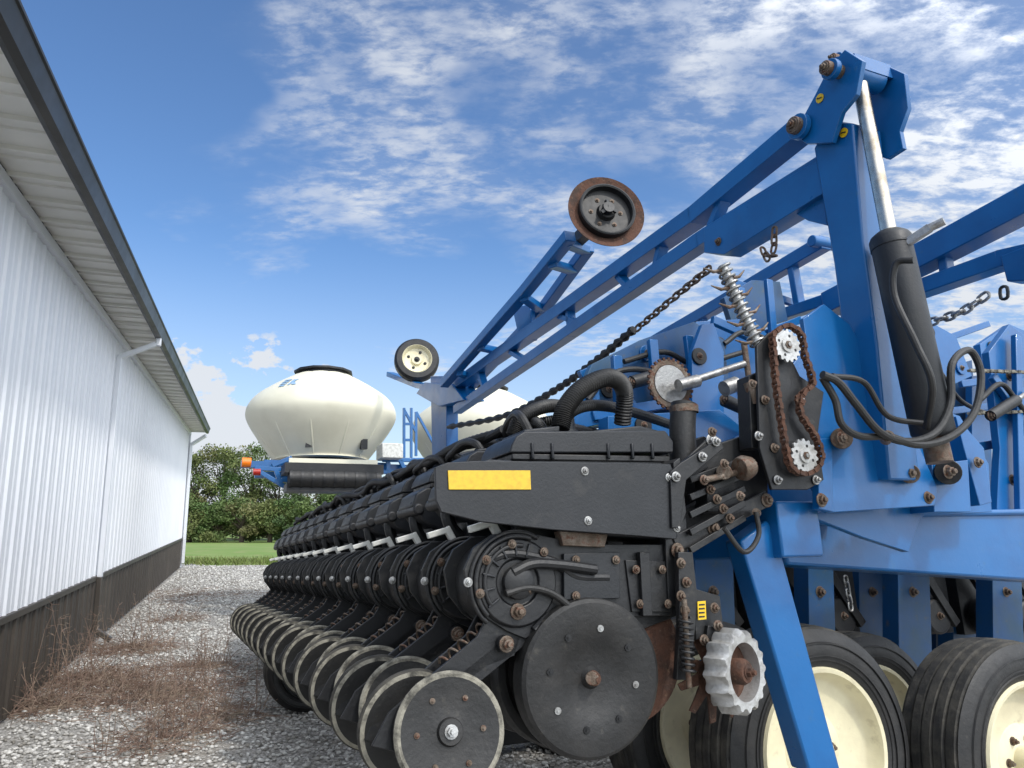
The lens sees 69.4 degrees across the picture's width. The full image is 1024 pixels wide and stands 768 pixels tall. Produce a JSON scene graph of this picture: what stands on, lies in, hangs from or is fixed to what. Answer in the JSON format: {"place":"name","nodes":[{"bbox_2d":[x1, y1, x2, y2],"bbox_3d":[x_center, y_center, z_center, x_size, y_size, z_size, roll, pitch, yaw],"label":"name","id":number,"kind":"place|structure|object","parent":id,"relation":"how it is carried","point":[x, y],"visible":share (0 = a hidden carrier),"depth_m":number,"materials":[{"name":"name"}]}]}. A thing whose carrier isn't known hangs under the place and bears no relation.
{"place":"outdoors","nodes":[
{"label":"outdoors","id":0,"kind":"place"},
{"bbox_2d":[185,514,282,565],"bbox_3d":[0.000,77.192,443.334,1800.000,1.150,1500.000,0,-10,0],"label":"ground","id":1,"kind":"structure","parent":0,"point":[262,547],"depth_m":26.57,"materials":[{"name":"green plant"}]},
{"bbox_2d":[186,499,218,542],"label":"tree","id":2,"kind":"object","parent":1,"relation":"on","point":[190,537],"visible":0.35,"depth_m":52.19,"materials":[{"name":"green plant"}]},
{"bbox_2d":[189,451,237,540],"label":"tree","id":3,"kind":"object","parent":1,"relation":"on","point":[197,460],"visible":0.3,"depth_m":57.28,"materials":[{"name":"green plant"}]},
{"bbox_2d":[189,502,240,542],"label":"tree","id":4,"kind":"object","parent":1,"relation":"on","point":[208,537],"visible":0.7,"depth_m":52.51,"materials":[{"name":"green plant"}]},
{"bbox_2d":[189,443,267,540],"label":"tree","id":5,"kind":"object","parent":1,"relation":"on","point":[226,454],"visible":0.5,"depth_m":57.06,"materials":[{"name":"green plant"}]},
{"bbox_2d":[182,555,277,565],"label":"long grass","id":6,"kind":"structure","parent":1,"relation":"on","point":[242,560],"depth_m":17.58,"materials":[{"name":"green plant"}]},
{"bbox_2d":[210,496,273,542],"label":"tree","id":7,"kind":"object","parent":1,"relation":"on","point":[246,530],"visible":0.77,"depth_m":52.22,"materials":[{"name":"green plant"}]},
{"bbox_2d":[217,441,274,539],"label":"tree","id":8,"kind":"object","parent":1,"relation":"on","point":[247,474],"visible":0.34,"depth_m":58.03,"materials":[{"name":"green plant"}]},
{"bbox_2d":[242,498,296,541],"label":"tree","id":9,"kind":"object","parent":1,"relation":"on","point":[266,532],"visible":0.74,"depth_m":52.46,"materials":[{"name":"green plant"}]},
{"bbox_2d":[243,471,311,517],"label":"tree","id":10,"kind":"object","parent":1,"relation":"on","point":[255,494],"visible":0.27,"depth_m":58.80,"materials":[{"name":"green plant"}]},
{"bbox_2d":[254,496,319,540],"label":"tree","id":11,"kind":"object","parent":1,"relation":"on","point":[303,508],"visible":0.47,"depth_m":51.86,"materials":[{"name":"green plant"}]},
{"bbox_2d":[267,480,327,515],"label":"tree","id":12,"kind":"object","parent":1,"relation":"on","point":[287,495],"visible":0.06,"depth_m":58.59,"materials":[{"name":"green plant"}]},
{"bbox_2d":[309,494,340,509],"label":"tree","id":13,"kind":"object","parent":1,"relation":"on","point":[329,497],"visible":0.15,"depth_m":58.75,"materials":[{"name":"green plant"}]},
{"bbox_2d":[0,563,612,767],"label":"gravel yard","id":14,"kind":"structure","parent":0,"point":[8,744],"depth_m":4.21,"materials":[{"name":"grey gravel"}]},
{"bbox_2d":[2,601,140,728],"bbox_3d":[-3.013,1.744,4.787,1.116,0.681,1.119,0,-10,0],"label":"dead weed","id":15,"kind":"object","parent":14,"relation":"on","point":[37,702],"visible":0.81,"depth_m":4.76,"materials":[{"name":"brown plant"}]},
{"bbox_2d":[35,602,161,696],"bbox_3d":[-3.094,1.927,5.555,1.077,0.577,1.144,9,-13,-43],"label":"dead weed","id":16,"kind":"object","parent":14,"relation":"on","point":[59,680],"visible":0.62,"depth_m":5.44,"materials":[{"name":"brown plant"}]},
{"bbox_2d":[0,0,209,721],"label":"metal shed","id":17,"kind":"structure","parent":14,"relation":"on","point":[101,410],"depth_m":5.25,"materials":[{"name":"white metal"}]},
{"bbox_2d":[74,590,194,659],"bbox_3d":[-3.506,2.166,6.747,1.164,0.511,1.221,0,-10,0],"label":"dead weed","id":18,"kind":"object","parent":14,"relation":"on","point":[133,644],"visible":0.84,"depth_m":6.71,"materials":[{"name":"brown plant"}]},
{"bbox_2d":[7,653,262,723],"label":"dead grass","id":19,"kind":"structure","parent":14,"relation":"on","point":[191,674],"depth_m":5.18,"materials":[{"name":"brown plant"}]},
{"bbox_2d":[46,624,244,716],"bbox_3d":[-2.440,1.882,5.065,1.222,0.507,1.297,0,-10,0],"label":"dead weed","id":20,"kind":"object","parent":14,"relation":"on","point":[136,694],"visible":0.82,"depth_m":4.97,"materials":[{"name":"brown plant"}]},
{"bbox_2d":[75,661,257,764],"bbox_3d":[-1.923,1.772,4.105,0.892,0.400,0.918,0,-10,0],"label":"dead weed","id":21,"kind":"object","parent":14,"relation":"on","point":[161,736],"visible":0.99,"depth_m":4.06,"materials":[{"name":"brown plant"}]},
{"bbox_2d":[137,593,210,624],"bbox_3d":[-3.802,2.553,8.484,0.877,0.328,0.788,-7,-12,36],"label":"dead weed","id":22,"kind":"object","parent":14,"relation":"on","point":[181,617],"visible":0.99,"depth_m":8.46,"materials":[{"name":"brown plant"}]},
{"bbox_2d":[138,614,253,675],"bbox_3d":[-2.502,2.069,5.960,0.928,0.429,0.852,0,-10,0],"label":"dead weed","id":23,"kind":"object","parent":14,"relation":"on","point":[216,661],"visible":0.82,"depth_m":5.93,"materials":[{"name":"brown plant"}]},
{"bbox_2d":[141,580,266,605],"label":"dead grass litter","id":24,"kind":"object","parent":14,"relation":"on","point":[197,593],"visible":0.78,"depth_m":10.86,"materials":[{"name":"brown plant"}]},
{"bbox_2d":[121,643,291,732],"bbox_3d":[-1.841,1.844,4.593,1.043,0.416,0.926,0,-10,0],"label":"dead weed","id":25,"kind":"object","parent":14,"relation":"on","point":[240,706],"visible":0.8,"depth_m":4.50,"materials":[{"name":"brown plant"}]},
{"bbox_2d":[230,50,1023,767],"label":"planter","id":26,"kind":"object","parent":14,"relation":"on","point":[740,536],"visible":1,"depth_m":2.74,"materials":[{"name":"black paint"}]},
{"bbox_2d":[21,0,1023,502],"label":"sky","id":27,"kind":"structure","parent":0,"point":[290,185],"materials":[{"name":"blue"}]}
]}

